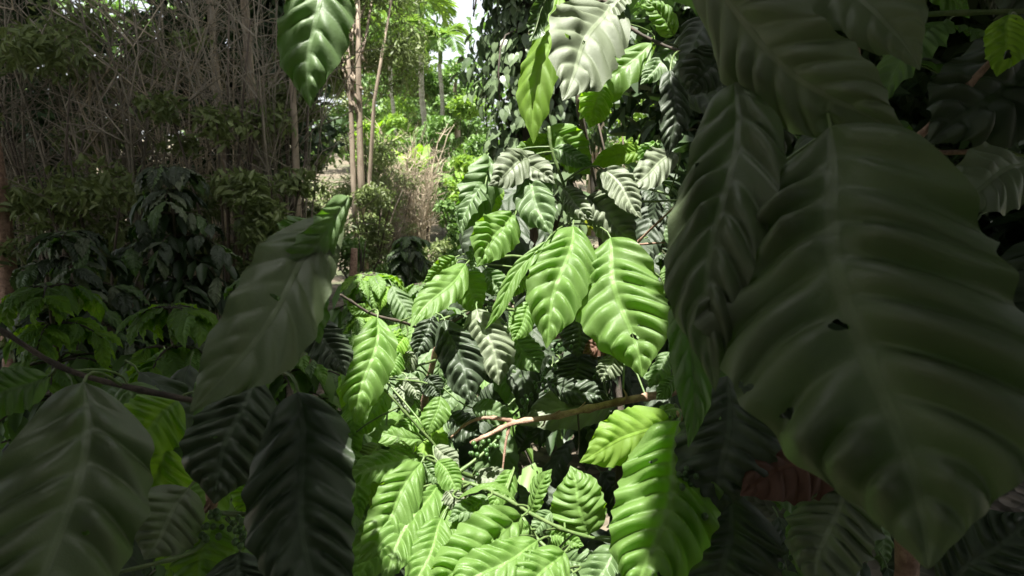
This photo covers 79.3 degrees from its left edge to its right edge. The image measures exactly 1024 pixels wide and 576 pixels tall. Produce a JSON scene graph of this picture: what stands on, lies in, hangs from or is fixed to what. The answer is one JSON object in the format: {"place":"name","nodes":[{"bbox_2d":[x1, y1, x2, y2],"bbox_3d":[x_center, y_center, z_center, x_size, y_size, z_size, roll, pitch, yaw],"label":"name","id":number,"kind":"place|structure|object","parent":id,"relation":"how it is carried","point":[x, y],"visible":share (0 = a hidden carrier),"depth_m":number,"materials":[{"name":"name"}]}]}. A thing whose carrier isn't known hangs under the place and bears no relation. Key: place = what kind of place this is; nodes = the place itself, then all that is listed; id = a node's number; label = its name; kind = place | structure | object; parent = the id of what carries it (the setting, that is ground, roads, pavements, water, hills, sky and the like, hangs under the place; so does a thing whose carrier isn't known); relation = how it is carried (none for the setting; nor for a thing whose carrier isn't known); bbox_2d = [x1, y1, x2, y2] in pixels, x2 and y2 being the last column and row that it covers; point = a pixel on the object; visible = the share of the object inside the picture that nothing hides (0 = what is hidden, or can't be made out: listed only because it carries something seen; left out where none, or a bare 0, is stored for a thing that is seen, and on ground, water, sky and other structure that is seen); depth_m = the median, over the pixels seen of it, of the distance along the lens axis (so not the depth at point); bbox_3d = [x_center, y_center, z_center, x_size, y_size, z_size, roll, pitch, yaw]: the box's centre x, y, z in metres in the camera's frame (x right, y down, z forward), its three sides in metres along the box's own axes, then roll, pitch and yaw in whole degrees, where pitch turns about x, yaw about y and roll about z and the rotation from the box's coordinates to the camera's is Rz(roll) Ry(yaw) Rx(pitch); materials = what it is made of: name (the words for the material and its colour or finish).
{"place":"outdoors","nodes":[
{"label":"outdoors","id":0,"kind":"place"},
{"bbox_2d":[38,0,643,139],"label":"sky","id":1,"kind":"structure","parent":0,"point":[465,10],"materials":[{"name":"white"}]},
{"bbox_2d":[437,155,482,180],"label":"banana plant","id":2,"kind":"object","parent":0,"point":[456,175],"visible":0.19,"depth_m":13.43,"materials":[{"name":"green plant"}]},
{"bbox_2d":[0,140,1023,575],"bbox_3d":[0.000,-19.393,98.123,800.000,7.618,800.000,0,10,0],"label":"ground","id":3,"kind":"structure","parent":0,"point":[1012,500],"depth_m":3.44,"materials":[{"name":"brown soil"}]},
{"bbox_2d":[0,140,17,366],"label":"shade grown tree","id":4,"kind":"object","parent":3,"relation":"on","point":[6,230],"visible":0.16,"depth_m":3.82,"materials":[{"name":"brown plant"}]},
{"bbox_2d":[0,5,106,266],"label":"shade bush","id":5,"kind":"object","parent":3,"relation":"on","point":[13,94],"visible":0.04,"depth_m":6.55,"materials":[{"name":"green plant"}]},
{"bbox_2d":[0,58,120,366],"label":"dry shrub","id":6,"kind":"object","parent":3,"relation":"on","point":[4,97],"visible":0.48,"depth_m":4.47,"materials":[{"name":"brown plant"}]},
{"bbox_2d":[0,281,122,545],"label":"coffee plant","id":7,"kind":"object","parent":3,"relation":"on","point":[52,337],"visible":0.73,"depth_m":2.08,"materials":[{"name":"green plant"}]},
{"bbox_2d":[0,144,140,362],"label":"leafy shrub","id":8,"kind":"object","parent":3,"relation":"on","point":[100,192],"visible":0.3,"depth_m":3.83,"materials":[{"name":"green plant"}]},
{"bbox_2d":[0,14,142,308],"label":"leafy shrub","id":9,"kind":"object","parent":3,"relation":"on","point":[26,43],"visible":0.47,"depth_m":4.01,"materials":[{"name":"green plant"}]},
{"bbox_2d":[0,229,170,451],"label":"coffee plant","id":10,"kind":"object","parent":3,"relation":"on","point":[79,246],"visible":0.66,"depth_m":2.99,"materials":[{"name":"green plant"}]},
{"bbox_2d":[0,0,184,369],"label":"dry shrub","id":11,"kind":"object","parent":3,"relation":"on","point":[25,160],"visible":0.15,"depth_m":4.84,"materials":[{"name":"brown plant"}]},
{"bbox_2d":[8,0,187,304],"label":"leafy shrub","id":12,"kind":"object","parent":3,"relation":"on","point":[80,34],"visible":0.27,"depth_m":4.58,"materials":[{"name":"green plant"}]},
{"bbox_2d":[0,0,204,286],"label":"shade bush","id":13,"kind":"object","parent":3,"relation":"on","point":[46,97],"visible":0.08,"depth_m":6.40,"materials":[{"name":"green plant"}]},
{"bbox_2d":[0,0,263,331],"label":"dry shrub","id":14,"kind":"object","parent":3,"relation":"on","point":[128,151],"visible":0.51,"depth_m":4.39,"materials":[{"name":"brown plant"}]},
{"bbox_2d":[0,0,304,319],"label":"dry shrub","id":15,"kind":"object","parent":3,"relation":"on","point":[160,155],"visible":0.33,"depth_m":4.82,"materials":[{"name":"brown plant"}]},
{"bbox_2d":[87,302,252,575],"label":"coffee plant","id":16,"kind":"object","parent":3,"relation":"on","point":[183,321],"visible":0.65,"depth_m":1.88,"materials":[{"name":"green plant"}]},
{"bbox_2d":[103,164,242,358],"bbox_3d":[-1.969,0.129,3.636,1.050,1.685,1.067,0,10,0],"label":"coffee plant","id":17,"kind":"object","parent":3,"relation":"on","point":[153,225],"visible":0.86,"depth_m":3.45,"materials":[{"name":"green plant"}]},
{"bbox_2d":[0,0,355,575],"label":"coffee plant","id":18,"kind":"object","parent":3,"relation":"on","point":[146,472],"visible":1,"depth_m":0.56,"materials":[{"name":"green plant"}]},
{"bbox_2d":[39,0,349,317],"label":"shade bush","id":19,"kind":"object","parent":3,"relation":"on","point":[332,129],"visible":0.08,"depth_m":6.26,"materials":[{"name":"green plant"}]},
{"bbox_2d":[129,2,296,317],"bbox_3d":[-2.072,-0.553,4.487,1.014,2.820,0.892,-2,10,-12],"label":"leafy shrub","id":20,"kind":"object","parent":3,"relation":"on","point":[162,108],"visible":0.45,"depth_m":4.30,"materials":[{"name":"green plant"}]},
{"bbox_2d":[206,0,232,265],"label":"shade grown tree","id":21,"kind":"object","parent":3,"relation":"on","point":[219,82],"visible":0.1,"depth_m":5.68,"materials":[{"name":"brown plant"}]},
{"bbox_2d":[136,0,337,279],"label":"shade bush","id":22,"kind":"object","parent":3,"relation":"on","point":[287,77],"visible":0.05,"depth_m":6.68,"materials":[{"name":"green plant"}]},
{"bbox_2d":[101,0,396,385],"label":"dry shrub","id":23,"kind":"object","parent":3,"relation":"on","point":[266,158],"visible":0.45,"depth_m":4.46,"materials":[{"name":"brown plant"}]},
{"bbox_2d":[240,0,258,171],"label":"shade grown tree","id":24,"kind":"object","parent":3,"relation":"on","point":[245,30],"visible":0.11,"depth_m":5.34,"materials":[{"name":"brown plant"}]},
{"bbox_2d":[213,152,325,398],"bbox_3d":[-1.561,0.002,4.140,0.786,1.791,0.958,0,10,0],"label":"leafy shrub","id":25,"kind":"object","parent":3,"relation":"on","point":[259,225],"visible":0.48,"depth_m":3.92,"materials":[{"name":"green plant"}]},
{"bbox_2d":[223,276,343,501],"bbox_3d":[-0.901,0.525,2.360,0.916,1.224,0.840,9,14,42],"label":"coffee plant","id":26,"kind":"object","parent":3,"relation":"on","point":[306,373],"visible":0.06,"depth_m":2.30,"materials":[{"name":"green plant"}]},
{"bbox_2d":[245,35,327,217],"bbox_3d":[-1.876,-0.680,5.202,0.682,2.821,0.700,0,10,0],"label":"leafy shrub","id":27,"kind":"object","parent":3,"relation":"on","point":[281,97],"visible":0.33,"depth_m":5.05,"materials":[{"name":"green plant"}]},
{"bbox_2d":[289,78,311,363],"bbox_3d":[-1.706,-2.413,4.370,2.872,6.501,3.314,0,10,0],"label":"shade grown tree","id":28,"kind":"object","parent":3,"relation":"on","point":[294,141],"visible":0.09,"depth_m":4.68,"materials":[{"name":"brown plant"}]},
{"bbox_2d":[26,0,642,153],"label":"wood","id":29,"kind":"object","parent":3,"relation":"on","point":[475,121],"visible":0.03,"depth_m":46.71,"materials":[{"name":"green plant"}]},
{"bbox_2d":[349,248,357,296],"bbox_3d":[-1.463,0.157,5.715,0.112,1.055,0.108,0,10,0],"label":"broken trunk","id":30,"kind":"object","parent":3,"relation":"on","point":[353,263],"visible":0.29,"depth_m":5.63,"materials":[{"name":"brown wood"}]},
{"bbox_2d":[304,108,407,237],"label":"leafy shrub","id":31,"kind":"object","parent":3,"relation":"on","point":[381,153],"visible":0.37,"depth_m":10.20,"materials":[{"name":"green plant"}]},
{"bbox_2d":[308,271,408,414],"bbox_3d":[-0.598,0.492,2.781,0.890,1.140,0.798,0,10,0],"label":"coffee plant","id":32,"kind":"object","parent":3,"relation":"on","point":[374,287],"visible":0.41,"depth_m":2.62,"materials":[{"name":"green plant"}]},
{"bbox_2d":[341,288,376,328],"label":"coffee plant","id":33,"kind":"object","parent":3,"relation":"on","point":[360,294],"depth_m":3.87,"materials":[{"name":"green plant"}]},
{"bbox_2d":[337,230,388,278],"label":"leafy shrub","id":34,"kind":"object","parent":3,"relation":"on","point":[349,243],"visible":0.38,"depth_m":7.26,"materials":[{"name":"green plant"}]},
{"bbox_2d":[301,3,428,176],"bbox_3d":[-5.847,-8.104,22.838,5.287,9.805,5.556,0,10,0],"label":"forest tree","id":35,"kind":"object","parent":3,"relation":"on","point":[368,113],"visible":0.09,"depth_m":22.34,"materials":[{"name":"green plant"}]},
{"bbox_2d":[346,120,394,243],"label":"banana plant","id":36,"kind":"object","parent":3,"relation":"on","point":[387,133],"visible":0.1,"depth_m":14.88,"materials":[{"name":"green plant"}]},
{"bbox_2d":[339,181,402,270],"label":"leafy shrub","id":37,"kind":"object","parent":3,"relation":"on","point":[364,195],"visible":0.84,"depth_m":8.24,"materials":[{"name":"green plant"}]},
{"bbox_2d":[323,25,423,134],"bbox_3d":[-8.344,-11.651,34.454,7.086,10.146,7.245,0,10,0],"label":"forest tree","id":38,"kind":"object","parent":3,"relation":"on","point":[347,104],"visible":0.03,"depth_m":33.10,"materials":[{"name":"green plant"}]},
{"bbox_2d":[349,111,406,254],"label":"leafy shrub","id":39,"kind":"object","parent":3,"relation":"on","point":[395,120],"visible":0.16,"depth_m":12.57,"materials":[{"name":"green plant"}]},
{"bbox_2d":[322,0,434,271],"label":"slender tree","id":40,"kind":"object","parent":3,"relation":"on","point":[402,50],"visible":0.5,"depth_m":8.84,"materials":[{"name":"green plant"}]},
{"bbox_2d":[330,164,427,262],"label":"dry shrub","id":41,"kind":"object","parent":3,"relation":"on","point":[396,226],"visible":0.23,"depth_m":10.53,"materials":[{"name":"plant"}]},
{"bbox_2d":[351,0,439,150],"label":"areca palm","id":42,"kind":"object","parent":3,"relation":"on","point":[383,15],"visible":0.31,"depth_m":15.36,"materials":[{"name":"green plant"}]},
{"bbox_2d":[362,90,429,168],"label":"leafy shrub","id":43,"kind":"object","parent":3,"relation":"on","point":[385,129],"visible":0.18,"depth_m":16.45,"materials":[{"name":"green plant"}]},
{"bbox_2d":[361,2,437,148],"bbox_3d":[-4.996,-8.950,25.604,3.326,10.030,4.645,2,10,13],"label":"forest tree","id":44,"kind":"object","parent":3,"relation":"on","point":[428,56],"visible":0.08,"depth_m":25.86,"materials":[{"name":"green plant"}]},
{"bbox_2d":[378,168,424,242],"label":"leafy shrub","id":45,"kind":"object","parent":3,"relation":"on","point":[411,183],"visible":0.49,"depth_m":10.87,"materials":[{"name":"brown plant"}]},
{"bbox_2d":[363,125,444,218],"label":"leafy shrub","id":46,"kind":"object","parent":3,"relation":"on","point":[410,143],"visible":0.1,"depth_m":14.77,"materials":[{"name":"green plant"}]},
{"bbox_2d":[362,2,449,130],"bbox_3d":[-5.637,-10.293,29.303,5.639,10.483,4.917,0,10,0],"label":"forest tree","id":47,"kind":"object","parent":3,"relation":"on","point":[380,95],"visible":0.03,"depth_m":29.61,"materials":[{"name":"green plant"}]},
{"bbox_2d":[386,235,431,288],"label":"coffee plant","id":48,"kind":"object","parent":3,"relation":"on","point":[409,264],"visible":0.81,"depth_m":6.02,"materials":[{"name":"green plant"}]},
{"bbox_2d":[364,118,457,257],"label":"dry shrub","id":49,"kind":"object","parent":3,"relation":"on","point":[429,192],"visible":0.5,"depth_m":11.28,"materials":[{"name":"beige plant"}]},
{"bbox_2d":[373,0,451,128],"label":"forest tree","id":50,"kind":"object","parent":3,"relation":"on","point":[428,8],"visible":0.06,"depth_m":37.25,"materials":[{"name":"green plant"}]},
{"bbox_2d":[389,143,441,235],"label":"leafy shrub","id":51,"kind":"object","parent":3,"relation":"on","point":[419,145],"visible":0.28,"depth_m":13.77,"materials":[{"name":"green plant"}]},
{"bbox_2d":[378,0,458,223],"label":"areca palm","id":52,"kind":"object","parent":3,"relation":"on","point":[447,12],"visible":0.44,"depth_m":18.25,"materials":[{"name":"green plant"}]},
{"bbox_2d":[402,281,437,317],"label":"coffee plant","id":53,"kind":"object","parent":3,"relation":"on","point":[413,290],"visible":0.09,"depth_m":3.93,"materials":[{"name":"green plant"}]},
{"bbox_2d":[389,324,460,575],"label":"coffee plant","id":54,"kind":"object","parent":3,"relation":"on","point":[396,329],"visible":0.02,"depth_m":2.19,"materials":[{"name":"green plant"}]},
{"bbox_2d":[398,113,466,238],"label":"leafy shrub","id":55,"kind":"object","parent":3,"relation":"on","point":[437,123],"visible":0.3,"depth_m":15.37,"materials":[{"name":"green plant"}]},
{"bbox_2d":[422,237,456,266],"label":"leafy shrub","id":56,"kind":"object","parent":3,"relation":"on","point":[439,247],"visible":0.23,"depth_m":8.05,"materials":[{"name":"green plant"}]},
{"bbox_2d":[336,279,544,575],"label":"coffee plant","id":57,"kind":"object","parent":3,"relation":"on","point":[418,366],"visible":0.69,"depth_m":1.04,"materials":[{"name":"green plant"}]},
{"bbox_2d":[410,22,470,233],"bbox_3d":[-1.859,-4.228,16.559,1.610,5.528,1.862,0,10,0],"label":"areca palm","id":58,"kind":"object","parent":3,"relation":"on","point":[455,29],"visible":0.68,"depth_m":15.85,"materials":[{"name":"green plant"}]},
{"bbox_2d":[433,197,459,256],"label":"leafy shrub","id":59,"kind":"object","parent":3,"relation":"on","point":[449,214],"visible":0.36,"depth_m":9.26,"materials":[{"name":"green plant"}]},
{"bbox_2d":[417,58,487,174],"bbox_3d":[-2.610,-7.500,28.186,3.473,5.594,4.007,0,10,0],"label":"forest tree","id":60,"kind":"object","parent":3,"relation":"on","point":[431,82],"visible":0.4,"depth_m":27.15,"materials":[{"name":"green plant"}]},
{"bbox_2d":[444,153,478,229],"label":"leafy shrub","id":61,"kind":"object","parent":3,"relation":"on","point":[462,162],"visible":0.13,"depth_m":11.64,"materials":[{"name":"green plant"}]},
{"bbox_2d":[433,133,489,227],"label":"leafy shrub","id":62,"kind":"object","parent":3,"relation":"on","point":[475,144],"visible":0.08,"depth_m":13.80,"materials":[{"name":"green plant"}]},
{"bbox_2d":[443,90,490,202],"bbox_3d":[-1.268,-3.330,16.616,1.766,3.694,1.596,0,10,0],"label":"tree","id":63,"kind":"object","parent":3,"relation":"on","point":[467,110],"visible":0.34,"depth_m":15.92,"materials":[{"name":"green plant"}]},
{"bbox_2d":[441,230,512,305],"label":"leafy shrub","id":64,"kind":"object","parent":3,"relation":"on","point":[454,238],"visible":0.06,"depth_m":6.36,"materials":[{"name":"green plant"}]},
{"bbox_2d":[350,388,620,575],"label":"coffee plant","id":65,"kind":"object","parent":3,"relation":"on","point":[409,526],"visible":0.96,"depth_m":0.84,"materials":[{"name":"green plant"}]},
{"bbox_2d":[437,293,572,491],"bbox_3d":[-0.176,0.544,3.302,1.067,1.188,1.101,5,11,25],"label":"coffee plant","id":66,"kind":"object","parent":3,"relation":"on","point":[529,472],"visible":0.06,"depth_m":3.01,"materials":[{"name":"green plant"}]},
{"bbox_2d":[448,0,612,354],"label":"vine covered tree","id":67,"kind":"object","parent":3,"relation":"on","point":[511,47],"visible":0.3,"depth_m":4.94,"materials":[{"name":"green plant"}]},
{"bbox_2d":[410,0,692,546],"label":"coffee plant","id":68,"kind":"object","parent":3,"relation":"on","point":[601,302],"visible":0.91,"depth_m":1.07,"materials":[{"name":"green plant"}]},
{"bbox_2d":[585,124,625,249],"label":"leafy shrub","id":69,"kind":"object","parent":3,"relation":"on","point":[588,233],"visible":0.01,"depth_m":5.06,"materials":[{"name":"green plant"}]},
{"bbox_2d":[575,0,654,235],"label":"forest tree","id":70,"kind":"object","parent":3,"relation":"on","point":[642,6],"visible":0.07,"depth_m":15.48,"materials":[{"name":"green plant"}]},
{"bbox_2d":[612,3,640,168],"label":"forest tree","id":71,"kind":"object","parent":3,"relation":"on","point":[627,126],"depth_m":18.23,"materials":[{"name":"green plant"}]},
{"bbox_2d":[610,37,668,185],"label":"leafy shrub","id":72,"kind":"object","parent":3,"relation":"on","point":[635,117],"visible":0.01,"depth_m":8.45,"materials":[{"name":"green plant"}]},
{"bbox_2d":[545,183,748,499],"bbox_3d":[0.655,0.238,3.128,1.248,1.562,1.309,-10,14,-44],"label":"coffee plant","id":73,"kind":"object","parent":3,"relation":"on","point":[551,439],"visible":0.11,"depth_m":2.84,"materials":[{"name":"green plant"}]},
{"bbox_2d":[580,403,723,575],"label":"coffee plant","id":74,"kind":"object","parent":3,"relation":"on","point":[658,526],"visible":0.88,"depth_m":0.72,"materials":[{"name":"green plant"}]},
{"bbox_2d":[608,0,1023,418],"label":"shade bush","id":75,"kind":"object","parent":3,"relation":"on","point":[625,108],"visible":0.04,"depth_m":3.30,"materials":[{"name":"green plant"}]},
{"bbox_2d":[644,0,1023,575],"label":"coffee plant","id":76,"kind":"object","parent":3,"relation":"on","point":[895,410],"visible":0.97,"depth_m":0.48,"materials":[{"name":"green plant"}]},
{"bbox_2d":[746,0,1021,575],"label":"coffee plant","id":77,"kind":"object","parent":3,"relation":"on","point":[885,546],"visible":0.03,"depth_m":1.89,"materials":[{"name":"green plant"}]},
{"bbox_2d":[828,0,1023,330],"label":"shade bush","id":78,"kind":"object","parent":3,"relation":"on","point":[959,44],"visible":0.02,"depth_m":3.09,"materials":[{"name":"green plant"}]},
{"bbox_2d":[917,35,1023,256],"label":"shade bush","id":79,"kind":"object","parent":3,"relation":"on","point":[996,236],"visible":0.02,"depth_m":3.00,"materials":[{"name":"green plant"}]}
]}

